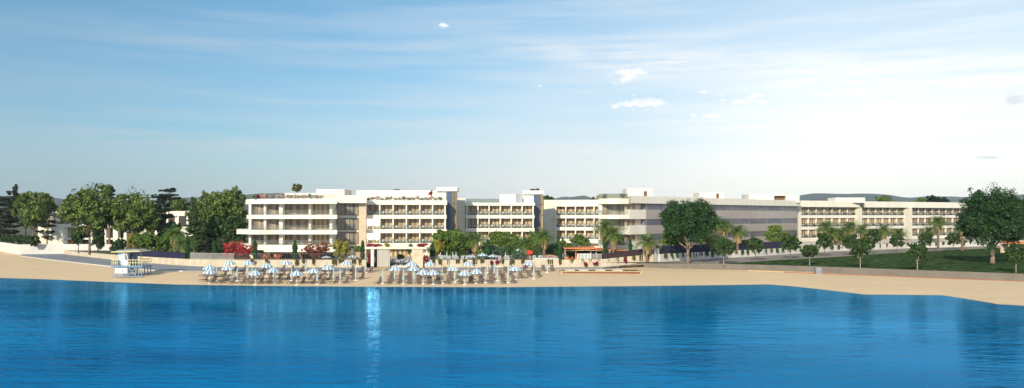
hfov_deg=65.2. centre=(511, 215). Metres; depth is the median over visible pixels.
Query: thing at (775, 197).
roof window
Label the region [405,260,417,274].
parasol
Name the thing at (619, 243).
window
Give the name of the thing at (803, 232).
window
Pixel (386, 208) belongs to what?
window
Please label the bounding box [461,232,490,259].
palm tree
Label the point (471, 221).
window
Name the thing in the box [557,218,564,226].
window
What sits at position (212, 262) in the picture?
garden wall
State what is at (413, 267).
parasol
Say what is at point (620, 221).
window
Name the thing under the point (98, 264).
promenade kerb
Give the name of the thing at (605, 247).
cypress tree
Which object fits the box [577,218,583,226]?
window
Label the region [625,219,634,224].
window
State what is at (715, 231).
palm tree
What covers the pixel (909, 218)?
hotel wing
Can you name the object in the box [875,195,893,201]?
distant tree
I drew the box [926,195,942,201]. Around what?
distant tree
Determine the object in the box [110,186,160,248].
broadleaf tree
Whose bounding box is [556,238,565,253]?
garden tree
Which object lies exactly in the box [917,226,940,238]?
palm tree
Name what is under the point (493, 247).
olive tree
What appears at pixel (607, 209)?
window
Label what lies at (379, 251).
perforated door
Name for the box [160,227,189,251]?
palm tree
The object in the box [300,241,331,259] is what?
copper tree
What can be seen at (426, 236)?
window
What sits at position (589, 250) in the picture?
orange pergola
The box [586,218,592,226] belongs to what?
window
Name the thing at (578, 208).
window
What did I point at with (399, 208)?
window
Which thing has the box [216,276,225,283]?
sun lounger
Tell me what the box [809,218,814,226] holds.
window
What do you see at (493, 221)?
window
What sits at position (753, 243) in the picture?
round tree
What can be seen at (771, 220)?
window
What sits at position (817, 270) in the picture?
pier block
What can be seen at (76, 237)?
round tree
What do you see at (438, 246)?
broadleaf tree
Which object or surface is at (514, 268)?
parasol
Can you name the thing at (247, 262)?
parasol
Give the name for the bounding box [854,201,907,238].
hotel wing
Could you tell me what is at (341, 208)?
window
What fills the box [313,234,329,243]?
window
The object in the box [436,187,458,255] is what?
stair tower
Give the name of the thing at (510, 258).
fence
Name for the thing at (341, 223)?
window
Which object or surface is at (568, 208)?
window
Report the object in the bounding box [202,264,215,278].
parasol
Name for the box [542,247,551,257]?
garden bush
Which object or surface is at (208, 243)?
garden bush
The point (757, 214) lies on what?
hotel wing
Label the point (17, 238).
garden bush
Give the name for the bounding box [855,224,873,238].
palm tree
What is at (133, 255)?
cabin window
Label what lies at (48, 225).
pine tree
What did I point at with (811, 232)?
window
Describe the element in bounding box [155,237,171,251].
broadleaf tree
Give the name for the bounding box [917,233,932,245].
round tree
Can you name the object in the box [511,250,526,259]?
olive tree
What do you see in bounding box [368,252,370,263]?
bougainvillea
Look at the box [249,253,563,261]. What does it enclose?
terrace
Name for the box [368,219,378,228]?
window
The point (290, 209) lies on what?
window
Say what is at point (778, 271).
ramp slab
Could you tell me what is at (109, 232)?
pine tree
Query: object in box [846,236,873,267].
round tree
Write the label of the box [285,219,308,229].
window
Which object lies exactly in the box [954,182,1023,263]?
ficus tree
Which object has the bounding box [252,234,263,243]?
window
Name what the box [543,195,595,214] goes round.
hill
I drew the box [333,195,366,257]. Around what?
hotel wing
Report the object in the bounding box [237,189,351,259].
hotel wing
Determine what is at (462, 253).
garden bush
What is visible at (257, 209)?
window
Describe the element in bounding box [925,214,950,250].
palm tree
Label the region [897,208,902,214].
window
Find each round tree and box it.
[71,226,85,252]
[91,226,104,252]
[109,238,126,252]
[713,236,735,265]
[746,237,764,259]
[780,233,801,258]
[801,244,818,264]
[815,233,833,255]
[841,234,857,254]
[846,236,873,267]
[865,228,881,243]
[889,234,904,246]
[906,243,927,269]
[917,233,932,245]
[945,232,961,250]
[1003,242,1023,272]
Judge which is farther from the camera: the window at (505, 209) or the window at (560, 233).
the window at (560, 233)
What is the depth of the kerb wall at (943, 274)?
142.86 m
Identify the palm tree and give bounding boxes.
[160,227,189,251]
[168,235,197,258]
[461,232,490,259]
[511,237,539,259]
[532,228,557,257]
[589,219,618,242]
[599,227,627,251]
[633,233,660,261]
[701,232,721,250]
[711,216,729,238]
[717,219,734,237]
[726,224,751,249]
[814,219,839,234]
[820,226,845,244]
[836,220,861,234]
[837,227,851,244]
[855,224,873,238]
[874,223,895,239]
[888,227,910,238]
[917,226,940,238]
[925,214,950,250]
[946,222,963,249]
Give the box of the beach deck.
[559,270,642,273]
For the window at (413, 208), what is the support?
in the hotel wing at (406, 220)
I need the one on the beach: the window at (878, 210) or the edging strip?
the edging strip
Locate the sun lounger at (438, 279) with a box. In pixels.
[434,277,440,283]
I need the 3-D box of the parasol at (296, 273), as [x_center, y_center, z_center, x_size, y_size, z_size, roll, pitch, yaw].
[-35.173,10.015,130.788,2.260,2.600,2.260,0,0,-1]
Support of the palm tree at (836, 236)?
on the ground at (21, 229)
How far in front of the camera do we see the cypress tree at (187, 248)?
167.20 m
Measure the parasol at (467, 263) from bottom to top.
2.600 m
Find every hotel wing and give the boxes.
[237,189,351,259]
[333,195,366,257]
[356,190,446,255]
[457,194,534,252]
[544,200,598,247]
[596,195,631,250]
[622,189,800,255]
[796,198,864,241]
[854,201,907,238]
[903,202,965,238]
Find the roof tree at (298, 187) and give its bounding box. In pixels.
[292,183,301,194]
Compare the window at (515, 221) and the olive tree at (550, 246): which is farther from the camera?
the window at (515, 221)
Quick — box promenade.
[21,254,602,270]
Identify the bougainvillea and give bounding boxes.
[367,243,382,246]
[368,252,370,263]
[416,243,428,246]
[423,255,428,262]
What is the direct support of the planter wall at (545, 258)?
on the terrace
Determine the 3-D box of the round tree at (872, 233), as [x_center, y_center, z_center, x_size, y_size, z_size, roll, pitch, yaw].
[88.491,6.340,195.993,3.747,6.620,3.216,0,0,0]
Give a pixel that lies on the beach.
(1011, 292)
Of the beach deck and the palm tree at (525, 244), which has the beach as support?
the beach deck
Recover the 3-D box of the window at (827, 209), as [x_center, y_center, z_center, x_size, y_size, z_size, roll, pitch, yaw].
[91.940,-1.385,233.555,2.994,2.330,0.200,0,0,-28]
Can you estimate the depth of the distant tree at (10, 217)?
344.93 m
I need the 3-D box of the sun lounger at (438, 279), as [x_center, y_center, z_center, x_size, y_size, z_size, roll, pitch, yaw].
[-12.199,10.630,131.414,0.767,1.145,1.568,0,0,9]
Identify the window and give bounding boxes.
[130,252,137,264]
[179,216,185,226]
[252,204,263,214]
[252,219,263,229]
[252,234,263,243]
[267,204,278,214]
[267,219,278,229]
[267,234,278,243]
[285,204,308,214]
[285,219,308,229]
[285,234,308,243]
[313,204,329,214]
[313,219,329,229]
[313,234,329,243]
[336,203,357,214]
[336,218,357,229]
[336,232,357,243]
[337,247,357,255]
[368,205,378,214]
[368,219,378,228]
[368,233,378,242]
[381,205,391,214]
[381,219,391,228]
[381,233,391,242]
[391,249,397,255]
[394,205,405,214]
[394,219,405,228]
[394,233,405,242]
[399,249,409,255]
[407,205,418,214]
[407,219,418,228]
[407,233,418,242]
[420,205,431,214]
[420,219,431,228]
[420,233,431,242]
[433,205,443,214]
[433,219,443,228]
[468,206,476,214]
[468,218,476,227]
[478,206,487,214]
[478,218,487,227]
[478,232,487,240]
[490,206,498,214]
[490,218,498,227]
[501,206,509,214]
[501,218,509,227]
[512,206,520,214]
[512,218,520,227]
[523,206,531,214]
[523,218,531,227]
[523,232,529,238]
[557,207,564,214]
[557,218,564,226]
[557,230,564,238]
[567,207,574,214]
[567,218,574,226]
[567,230,574,238]
[577,207,583,214]
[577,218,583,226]
[577,230,583,235]
[586,206,592,214]
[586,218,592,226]
[586,230,592,238]
[602,204,623,214]
[602,219,623,229]
[602,234,623,244]
[625,203,634,209]
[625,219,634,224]
[625,234,634,240]
[641,204,795,210]
[641,218,795,224]
[641,230,795,240]
[774,196,784,199]
[801,207,806,214]
[801,218,806,226]
[801,230,806,237]
[809,207,814,214]
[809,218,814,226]
[809,230,814,237]
[817,207,822,214]
[825,207,830,214]
[833,207,838,214]
[833,218,838,225]
[840,207,845,214]
[848,207,853,214]
[869,207,873,214]
[876,208,881,214]
[876,218,881,225]
[883,208,888,214]
[883,218,888,225]
[890,208,895,214]
[890,218,895,225]
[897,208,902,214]
[897,218,902,225]
[940,208,944,214]
[947,208,951,214]
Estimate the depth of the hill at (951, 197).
4333.39 m
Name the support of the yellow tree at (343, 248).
on the terrace
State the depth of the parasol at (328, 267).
137.77 m
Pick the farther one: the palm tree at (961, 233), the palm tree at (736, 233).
the palm tree at (961, 233)
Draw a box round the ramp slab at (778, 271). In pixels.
[747,270,813,272]
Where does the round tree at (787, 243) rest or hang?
on the ground at (21, 229)
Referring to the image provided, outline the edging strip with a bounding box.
[784,272,1010,280]
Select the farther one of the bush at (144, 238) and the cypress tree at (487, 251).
the bush at (144, 238)
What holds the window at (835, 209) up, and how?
in the hotel wing at (838, 205)
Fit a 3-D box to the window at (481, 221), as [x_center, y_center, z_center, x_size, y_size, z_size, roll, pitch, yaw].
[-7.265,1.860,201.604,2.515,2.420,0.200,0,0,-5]
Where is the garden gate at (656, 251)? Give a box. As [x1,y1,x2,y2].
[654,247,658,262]
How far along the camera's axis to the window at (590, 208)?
217.89 m
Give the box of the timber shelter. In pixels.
[999,241,1023,252]
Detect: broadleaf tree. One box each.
[11,191,56,235]
[56,182,113,254]
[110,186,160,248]
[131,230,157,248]
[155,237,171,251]
[156,220,184,248]
[168,198,189,210]
[184,197,203,223]
[195,185,247,240]
[195,214,223,251]
[219,213,248,242]
[429,239,444,258]
[430,228,470,255]
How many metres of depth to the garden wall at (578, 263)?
160.54 m
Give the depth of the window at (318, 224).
176.41 m
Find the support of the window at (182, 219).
in the white villa at (181, 218)
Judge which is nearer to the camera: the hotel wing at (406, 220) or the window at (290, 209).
the window at (290, 209)
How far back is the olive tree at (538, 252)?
169.31 m
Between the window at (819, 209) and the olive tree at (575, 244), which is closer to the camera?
the olive tree at (575, 244)
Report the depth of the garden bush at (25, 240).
219.68 m
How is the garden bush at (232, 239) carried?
on the ground at (21, 229)
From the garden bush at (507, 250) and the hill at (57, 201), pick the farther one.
the hill at (57, 201)
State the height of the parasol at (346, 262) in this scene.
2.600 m
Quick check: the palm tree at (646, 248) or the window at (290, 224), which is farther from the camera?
the window at (290, 224)
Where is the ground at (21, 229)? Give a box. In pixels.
[1,220,1023,262]
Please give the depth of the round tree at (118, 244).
191.25 m
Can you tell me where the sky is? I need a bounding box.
[0,0,1023,202]
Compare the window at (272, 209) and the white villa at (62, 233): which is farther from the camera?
the white villa at (62, 233)
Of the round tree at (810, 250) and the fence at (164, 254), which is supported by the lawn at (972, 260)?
the round tree at (810, 250)
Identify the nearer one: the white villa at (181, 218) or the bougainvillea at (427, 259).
the bougainvillea at (427, 259)
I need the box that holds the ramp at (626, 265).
[603,262,652,267]
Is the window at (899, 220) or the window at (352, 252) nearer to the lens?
the window at (352, 252)
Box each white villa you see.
[38,212,136,247]
[140,211,222,247]
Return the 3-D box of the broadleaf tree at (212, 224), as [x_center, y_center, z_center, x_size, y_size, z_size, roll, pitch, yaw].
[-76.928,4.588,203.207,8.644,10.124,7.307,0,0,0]
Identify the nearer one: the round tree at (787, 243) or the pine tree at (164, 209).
the round tree at (787, 243)
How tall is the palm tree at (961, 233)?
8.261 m
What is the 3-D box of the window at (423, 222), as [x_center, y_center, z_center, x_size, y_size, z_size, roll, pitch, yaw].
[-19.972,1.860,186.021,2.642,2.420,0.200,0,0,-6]
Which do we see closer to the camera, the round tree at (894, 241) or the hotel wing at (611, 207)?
the hotel wing at (611, 207)
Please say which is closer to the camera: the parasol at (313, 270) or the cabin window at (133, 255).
the parasol at (313, 270)
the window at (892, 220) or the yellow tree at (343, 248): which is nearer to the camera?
the yellow tree at (343, 248)
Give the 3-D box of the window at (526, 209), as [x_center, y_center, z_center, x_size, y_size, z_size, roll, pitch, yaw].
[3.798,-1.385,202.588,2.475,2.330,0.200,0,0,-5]
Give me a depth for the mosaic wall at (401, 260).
161.50 m
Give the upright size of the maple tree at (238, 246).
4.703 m
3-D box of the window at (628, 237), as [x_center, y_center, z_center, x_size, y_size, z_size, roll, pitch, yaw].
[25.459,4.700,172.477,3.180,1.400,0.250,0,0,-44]
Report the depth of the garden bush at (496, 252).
169.07 m
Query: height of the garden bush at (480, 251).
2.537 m
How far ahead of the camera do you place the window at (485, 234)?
201.61 m
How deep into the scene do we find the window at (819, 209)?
232.23 m
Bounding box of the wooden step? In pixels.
[367,267,390,269]
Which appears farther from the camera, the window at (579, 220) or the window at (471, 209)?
the window at (579, 220)
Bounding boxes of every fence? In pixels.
[138,251,184,258]
[190,253,234,259]
[235,253,357,259]
[471,257,546,259]
[577,254,590,258]
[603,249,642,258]
[661,241,792,253]
[798,238,978,245]
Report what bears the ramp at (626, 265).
on the promenade
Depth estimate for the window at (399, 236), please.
185.33 m
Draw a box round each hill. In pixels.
[0,193,543,220]
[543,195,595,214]
[799,193,1023,202]
[856,193,963,198]
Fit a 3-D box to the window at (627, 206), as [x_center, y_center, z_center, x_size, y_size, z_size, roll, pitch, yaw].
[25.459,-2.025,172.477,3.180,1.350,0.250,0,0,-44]
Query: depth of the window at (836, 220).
235.48 m
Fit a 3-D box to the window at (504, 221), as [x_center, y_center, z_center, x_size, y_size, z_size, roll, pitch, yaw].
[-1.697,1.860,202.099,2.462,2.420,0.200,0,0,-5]
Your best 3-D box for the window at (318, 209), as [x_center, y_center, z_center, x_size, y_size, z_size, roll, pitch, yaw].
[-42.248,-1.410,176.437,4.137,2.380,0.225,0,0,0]
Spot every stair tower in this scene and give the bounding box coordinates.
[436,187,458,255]
[522,190,543,239]
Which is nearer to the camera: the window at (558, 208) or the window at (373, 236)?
the window at (373, 236)
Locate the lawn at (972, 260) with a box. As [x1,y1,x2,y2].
[728,248,1023,272]
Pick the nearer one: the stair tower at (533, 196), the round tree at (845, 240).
the round tree at (845, 240)
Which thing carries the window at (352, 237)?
in the hotel wing at (351, 220)
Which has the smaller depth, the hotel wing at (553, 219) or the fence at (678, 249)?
the fence at (678, 249)
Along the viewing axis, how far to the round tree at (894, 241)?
203.47 m
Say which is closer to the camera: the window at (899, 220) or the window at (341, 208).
the window at (341, 208)
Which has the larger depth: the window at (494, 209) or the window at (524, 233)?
the window at (524, 233)
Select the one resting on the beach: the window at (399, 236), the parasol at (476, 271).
the parasol at (476, 271)
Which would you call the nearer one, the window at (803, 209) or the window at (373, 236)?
the window at (373, 236)
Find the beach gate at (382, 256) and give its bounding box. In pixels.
[365,247,427,267]
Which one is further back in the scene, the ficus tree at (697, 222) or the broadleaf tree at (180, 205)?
the broadleaf tree at (180, 205)
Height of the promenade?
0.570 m
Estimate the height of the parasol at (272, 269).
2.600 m
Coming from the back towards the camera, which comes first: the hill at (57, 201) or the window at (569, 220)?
the hill at (57, 201)
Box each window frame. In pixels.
[446,191,451,229]
[538,194,540,230]
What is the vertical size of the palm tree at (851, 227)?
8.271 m
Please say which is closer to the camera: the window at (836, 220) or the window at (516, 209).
the window at (516, 209)
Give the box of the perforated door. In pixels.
[377,249,389,266]
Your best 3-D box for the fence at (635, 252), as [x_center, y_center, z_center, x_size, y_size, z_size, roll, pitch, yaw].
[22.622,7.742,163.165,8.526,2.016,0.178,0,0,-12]
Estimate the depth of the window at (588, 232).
217.89 m
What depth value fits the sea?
74.98 m
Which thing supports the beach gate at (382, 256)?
on the beach
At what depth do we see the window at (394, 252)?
184.97 m
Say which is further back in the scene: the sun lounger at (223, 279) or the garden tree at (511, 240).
the garden tree at (511, 240)
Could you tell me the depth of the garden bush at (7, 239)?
231.32 m
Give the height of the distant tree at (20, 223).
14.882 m
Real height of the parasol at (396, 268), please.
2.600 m
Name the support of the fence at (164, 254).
on the garden wall at (212, 262)
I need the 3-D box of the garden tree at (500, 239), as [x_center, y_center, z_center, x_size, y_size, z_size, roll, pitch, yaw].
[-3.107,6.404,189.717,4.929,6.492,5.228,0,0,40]
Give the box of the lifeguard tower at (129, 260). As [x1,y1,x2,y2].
[111,249,151,276]
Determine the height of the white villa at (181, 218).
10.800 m
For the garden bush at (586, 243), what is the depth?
177.78 m
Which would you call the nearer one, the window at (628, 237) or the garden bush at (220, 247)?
the window at (628, 237)
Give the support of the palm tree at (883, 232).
on the ground at (21, 229)
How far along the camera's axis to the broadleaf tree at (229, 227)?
202.08 m
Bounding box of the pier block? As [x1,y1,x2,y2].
[814,267,821,273]
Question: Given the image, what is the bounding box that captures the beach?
[0,251,1023,305]
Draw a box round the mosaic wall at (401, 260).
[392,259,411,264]
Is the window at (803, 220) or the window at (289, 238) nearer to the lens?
the window at (289, 238)
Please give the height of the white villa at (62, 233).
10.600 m
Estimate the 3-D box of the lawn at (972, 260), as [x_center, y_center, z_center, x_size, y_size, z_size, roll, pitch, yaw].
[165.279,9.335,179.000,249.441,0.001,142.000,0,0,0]
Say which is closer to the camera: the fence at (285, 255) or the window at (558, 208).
the fence at (285, 255)
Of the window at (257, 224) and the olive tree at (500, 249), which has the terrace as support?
the olive tree at (500, 249)
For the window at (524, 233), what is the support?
in the hotel wing at (509, 203)
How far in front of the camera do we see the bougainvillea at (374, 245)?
160.25 m
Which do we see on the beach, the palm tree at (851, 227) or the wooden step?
the wooden step
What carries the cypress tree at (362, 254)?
on the terrace
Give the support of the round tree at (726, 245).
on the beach
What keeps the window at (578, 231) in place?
in the hotel wing at (553, 219)
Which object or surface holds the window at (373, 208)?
in the hotel wing at (406, 220)
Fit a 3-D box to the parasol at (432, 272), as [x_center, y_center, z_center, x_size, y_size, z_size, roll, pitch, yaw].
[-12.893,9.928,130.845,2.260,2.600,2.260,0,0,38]
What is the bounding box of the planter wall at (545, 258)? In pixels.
[533,258,557,259]
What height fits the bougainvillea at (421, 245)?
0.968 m
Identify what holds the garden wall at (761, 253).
on the ground at (21, 229)
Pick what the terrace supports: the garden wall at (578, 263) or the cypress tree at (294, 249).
the cypress tree at (294, 249)
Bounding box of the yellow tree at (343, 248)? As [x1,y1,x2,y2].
[331,239,350,258]
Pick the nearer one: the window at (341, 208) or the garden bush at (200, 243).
the window at (341, 208)
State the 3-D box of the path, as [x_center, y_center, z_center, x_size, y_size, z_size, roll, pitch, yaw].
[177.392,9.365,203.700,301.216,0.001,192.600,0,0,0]
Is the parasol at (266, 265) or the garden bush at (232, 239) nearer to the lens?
the parasol at (266, 265)
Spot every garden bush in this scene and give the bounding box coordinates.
[0,235,5,241]
[4,233,14,242]
[11,234,23,243]
[20,235,30,243]
[27,235,41,246]
[190,238,203,253]
[203,236,216,254]
[216,236,226,254]
[228,236,242,249]
[397,254,404,258]
[458,250,467,258]
[476,249,484,259]
[492,250,500,255]
[503,244,512,256]
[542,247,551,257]
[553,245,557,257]
[565,242,573,256]
[582,237,590,245]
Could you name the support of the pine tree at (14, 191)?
on the ground at (21, 229)
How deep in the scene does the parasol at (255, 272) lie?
130.95 m
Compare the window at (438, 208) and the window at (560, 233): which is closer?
the window at (438, 208)
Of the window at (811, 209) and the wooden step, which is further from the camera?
the window at (811, 209)
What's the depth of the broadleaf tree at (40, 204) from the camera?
224.33 m
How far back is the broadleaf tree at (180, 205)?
248.68 m
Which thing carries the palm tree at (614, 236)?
on the terrace
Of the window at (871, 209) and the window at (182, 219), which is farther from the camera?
the window at (871, 209)
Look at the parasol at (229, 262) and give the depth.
146.69 m
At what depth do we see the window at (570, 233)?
219.17 m
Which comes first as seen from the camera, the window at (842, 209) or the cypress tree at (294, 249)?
the cypress tree at (294, 249)
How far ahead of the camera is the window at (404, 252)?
185.19 m
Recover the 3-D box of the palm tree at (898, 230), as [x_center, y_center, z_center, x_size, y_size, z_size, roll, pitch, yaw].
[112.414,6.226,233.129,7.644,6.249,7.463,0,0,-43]
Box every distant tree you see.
[0,207,18,229]
[10,207,32,234]
[543,195,555,205]
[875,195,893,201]
[912,197,926,201]
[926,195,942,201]
[941,197,949,201]
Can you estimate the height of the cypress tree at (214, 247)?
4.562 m
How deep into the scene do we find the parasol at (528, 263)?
146.51 m
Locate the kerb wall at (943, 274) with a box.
[644,263,1023,280]
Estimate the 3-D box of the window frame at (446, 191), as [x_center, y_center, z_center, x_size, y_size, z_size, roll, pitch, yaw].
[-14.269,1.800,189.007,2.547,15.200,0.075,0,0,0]
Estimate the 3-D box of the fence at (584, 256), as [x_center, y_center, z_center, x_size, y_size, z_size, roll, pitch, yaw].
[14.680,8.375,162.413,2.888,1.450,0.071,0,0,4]
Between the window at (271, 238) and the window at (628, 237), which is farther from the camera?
the window at (271, 238)
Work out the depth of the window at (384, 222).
184.97 m
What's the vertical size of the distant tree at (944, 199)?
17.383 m
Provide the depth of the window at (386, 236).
184.97 m
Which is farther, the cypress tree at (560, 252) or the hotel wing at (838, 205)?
the hotel wing at (838, 205)
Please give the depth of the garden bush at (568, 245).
170.50 m
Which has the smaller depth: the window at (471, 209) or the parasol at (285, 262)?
the parasol at (285, 262)
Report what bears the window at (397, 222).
in the hotel wing at (406, 220)
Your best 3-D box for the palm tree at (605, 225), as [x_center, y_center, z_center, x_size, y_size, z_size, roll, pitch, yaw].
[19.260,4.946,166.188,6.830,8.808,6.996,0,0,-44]
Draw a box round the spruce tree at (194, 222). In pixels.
[185,198,204,253]
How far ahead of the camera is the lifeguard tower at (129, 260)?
142.70 m
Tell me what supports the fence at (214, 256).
on the garden wall at (212, 262)
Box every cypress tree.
[184,237,190,258]
[211,240,217,252]
[252,240,257,259]
[292,240,297,259]
[360,240,364,259]
[430,242,434,259]
[484,240,490,259]
[557,242,562,259]
[602,239,607,253]
[628,238,632,249]
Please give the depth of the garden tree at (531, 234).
190.77 m
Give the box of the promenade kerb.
[22,256,181,270]
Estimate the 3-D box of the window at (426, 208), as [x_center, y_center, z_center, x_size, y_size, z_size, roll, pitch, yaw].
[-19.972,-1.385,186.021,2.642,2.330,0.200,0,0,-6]
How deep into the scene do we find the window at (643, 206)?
202.55 m
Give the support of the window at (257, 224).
in the hotel wing at (278, 226)
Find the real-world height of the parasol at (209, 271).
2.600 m
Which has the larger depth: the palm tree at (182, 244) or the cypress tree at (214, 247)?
the palm tree at (182, 244)
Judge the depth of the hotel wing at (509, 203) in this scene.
201.15 m
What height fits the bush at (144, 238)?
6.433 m
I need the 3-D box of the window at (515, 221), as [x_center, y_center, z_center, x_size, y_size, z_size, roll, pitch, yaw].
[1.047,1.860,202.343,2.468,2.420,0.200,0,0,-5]
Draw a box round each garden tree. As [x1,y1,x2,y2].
[488,229,508,246]
[502,233,520,250]
[522,230,540,248]
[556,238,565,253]
[569,234,589,244]
[658,232,685,247]
[763,225,782,241]
[779,229,788,238]
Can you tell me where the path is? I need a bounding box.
[660,246,1023,273]
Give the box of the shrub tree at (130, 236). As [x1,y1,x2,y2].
[126,233,137,248]
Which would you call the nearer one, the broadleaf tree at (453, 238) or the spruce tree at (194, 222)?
the broadleaf tree at (453, 238)
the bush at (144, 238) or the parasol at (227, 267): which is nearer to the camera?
the parasol at (227, 267)
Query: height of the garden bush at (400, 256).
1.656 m
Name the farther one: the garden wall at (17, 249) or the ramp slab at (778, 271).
the garden wall at (17, 249)
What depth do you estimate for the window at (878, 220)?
244.26 m
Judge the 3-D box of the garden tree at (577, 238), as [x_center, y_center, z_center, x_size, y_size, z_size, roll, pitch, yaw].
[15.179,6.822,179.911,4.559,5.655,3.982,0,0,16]
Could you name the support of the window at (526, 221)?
in the hotel wing at (509, 203)
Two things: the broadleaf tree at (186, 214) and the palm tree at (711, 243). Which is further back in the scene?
the broadleaf tree at (186, 214)
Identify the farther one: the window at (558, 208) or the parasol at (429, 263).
the window at (558, 208)
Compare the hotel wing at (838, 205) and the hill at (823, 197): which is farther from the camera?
the hill at (823, 197)
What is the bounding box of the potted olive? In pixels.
[354,246,360,259]
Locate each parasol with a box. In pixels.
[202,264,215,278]
[202,268,216,273]
[221,265,234,278]
[223,259,235,272]
[242,260,253,264]
[248,269,262,284]
[260,262,272,276]
[266,267,279,281]
[280,260,291,264]
[290,270,303,284]
[307,267,319,282]
[322,264,334,278]
[340,259,352,273]
[389,266,401,279]
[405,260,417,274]
[407,265,419,279]
[416,269,427,283]
[424,261,435,265]
[426,270,439,284]
[447,265,459,279]
[458,270,471,284]
[462,261,473,265]
[470,268,482,282]
[509,266,521,279]
[523,261,534,264]
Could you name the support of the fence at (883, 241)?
on the garden wall at (761, 253)
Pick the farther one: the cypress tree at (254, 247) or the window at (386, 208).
the window at (386, 208)
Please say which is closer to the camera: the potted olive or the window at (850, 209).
the potted olive
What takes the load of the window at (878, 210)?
in the hotel wing at (878, 207)
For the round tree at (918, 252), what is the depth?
136.44 m
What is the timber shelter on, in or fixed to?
on the lawn at (972, 260)
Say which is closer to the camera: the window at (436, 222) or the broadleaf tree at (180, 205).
the window at (436, 222)
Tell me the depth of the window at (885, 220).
246.06 m
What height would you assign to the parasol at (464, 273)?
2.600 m
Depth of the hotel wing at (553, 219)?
218.14 m
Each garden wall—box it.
[0,242,125,254]
[63,250,366,266]
[424,254,653,266]
[658,240,1023,261]
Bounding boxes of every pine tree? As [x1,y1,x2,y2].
[0,196,20,235]
[1,184,19,243]
[35,209,55,243]
[106,185,115,243]
[150,194,176,232]
[157,188,181,221]
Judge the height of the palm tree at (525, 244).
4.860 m
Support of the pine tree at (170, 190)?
on the ground at (21, 229)
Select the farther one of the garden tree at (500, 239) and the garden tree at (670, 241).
the garden tree at (500, 239)
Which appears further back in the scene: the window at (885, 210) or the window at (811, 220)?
the window at (885, 210)
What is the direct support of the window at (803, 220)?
in the hotel wing at (838, 205)
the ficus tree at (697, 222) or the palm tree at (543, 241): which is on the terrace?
the palm tree at (543, 241)
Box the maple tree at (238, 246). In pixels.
[222,240,252,258]
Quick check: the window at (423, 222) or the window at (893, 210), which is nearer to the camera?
the window at (423, 222)
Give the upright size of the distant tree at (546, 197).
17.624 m
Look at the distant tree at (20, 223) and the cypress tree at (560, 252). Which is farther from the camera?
the distant tree at (20, 223)
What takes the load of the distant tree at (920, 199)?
on the ground at (21, 229)
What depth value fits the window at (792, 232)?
206.34 m
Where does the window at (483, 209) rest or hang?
in the hotel wing at (509, 203)
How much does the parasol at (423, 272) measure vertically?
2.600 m
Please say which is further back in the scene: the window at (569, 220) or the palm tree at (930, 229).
the palm tree at (930, 229)
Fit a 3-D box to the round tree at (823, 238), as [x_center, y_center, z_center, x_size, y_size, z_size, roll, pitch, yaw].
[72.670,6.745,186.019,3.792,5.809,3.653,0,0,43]
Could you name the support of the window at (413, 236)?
in the hotel wing at (406, 220)
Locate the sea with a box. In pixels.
[0,262,1023,387]
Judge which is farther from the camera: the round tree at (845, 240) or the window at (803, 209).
the window at (803, 209)
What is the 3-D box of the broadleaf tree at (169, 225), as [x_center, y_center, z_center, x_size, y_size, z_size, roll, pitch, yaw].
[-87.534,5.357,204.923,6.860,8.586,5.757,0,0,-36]
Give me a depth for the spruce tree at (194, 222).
195.39 m
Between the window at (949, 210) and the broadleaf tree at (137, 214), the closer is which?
the broadleaf tree at (137, 214)
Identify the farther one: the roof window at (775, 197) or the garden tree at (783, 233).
the roof window at (775, 197)
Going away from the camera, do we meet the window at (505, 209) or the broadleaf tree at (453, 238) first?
the broadleaf tree at (453, 238)
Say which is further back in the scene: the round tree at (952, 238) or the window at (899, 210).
the window at (899, 210)
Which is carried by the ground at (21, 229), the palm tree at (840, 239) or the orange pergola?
the palm tree at (840, 239)
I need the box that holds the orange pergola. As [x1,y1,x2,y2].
[562,246,626,259]
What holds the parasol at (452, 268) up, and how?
on the beach
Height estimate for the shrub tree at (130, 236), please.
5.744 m
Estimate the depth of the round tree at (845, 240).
189.53 m
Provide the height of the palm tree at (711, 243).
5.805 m
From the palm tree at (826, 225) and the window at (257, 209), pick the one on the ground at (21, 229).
the palm tree at (826, 225)
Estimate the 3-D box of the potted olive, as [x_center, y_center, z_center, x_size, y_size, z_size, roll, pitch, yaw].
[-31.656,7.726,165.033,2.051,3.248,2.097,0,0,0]
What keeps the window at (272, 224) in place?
in the hotel wing at (278, 226)
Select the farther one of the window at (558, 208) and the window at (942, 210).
the window at (942, 210)
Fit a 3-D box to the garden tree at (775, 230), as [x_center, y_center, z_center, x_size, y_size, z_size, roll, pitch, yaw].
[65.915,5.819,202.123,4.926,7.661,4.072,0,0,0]
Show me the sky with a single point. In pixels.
(485, 99)
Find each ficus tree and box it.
[657,197,718,262]
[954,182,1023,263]
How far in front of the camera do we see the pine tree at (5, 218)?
236.97 m
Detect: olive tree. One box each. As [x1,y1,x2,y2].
[481,243,496,257]
[494,245,504,258]
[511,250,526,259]
[533,246,545,257]
[547,243,558,254]
[564,242,581,246]
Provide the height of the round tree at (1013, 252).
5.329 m
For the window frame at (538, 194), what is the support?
in the stair tower at (533, 196)
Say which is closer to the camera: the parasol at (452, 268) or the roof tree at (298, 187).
the parasol at (452, 268)
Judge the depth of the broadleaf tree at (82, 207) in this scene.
197.34 m
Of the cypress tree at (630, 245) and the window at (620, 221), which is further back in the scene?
the window at (620, 221)
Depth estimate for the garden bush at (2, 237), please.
235.72 m
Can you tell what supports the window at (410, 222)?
in the hotel wing at (406, 220)

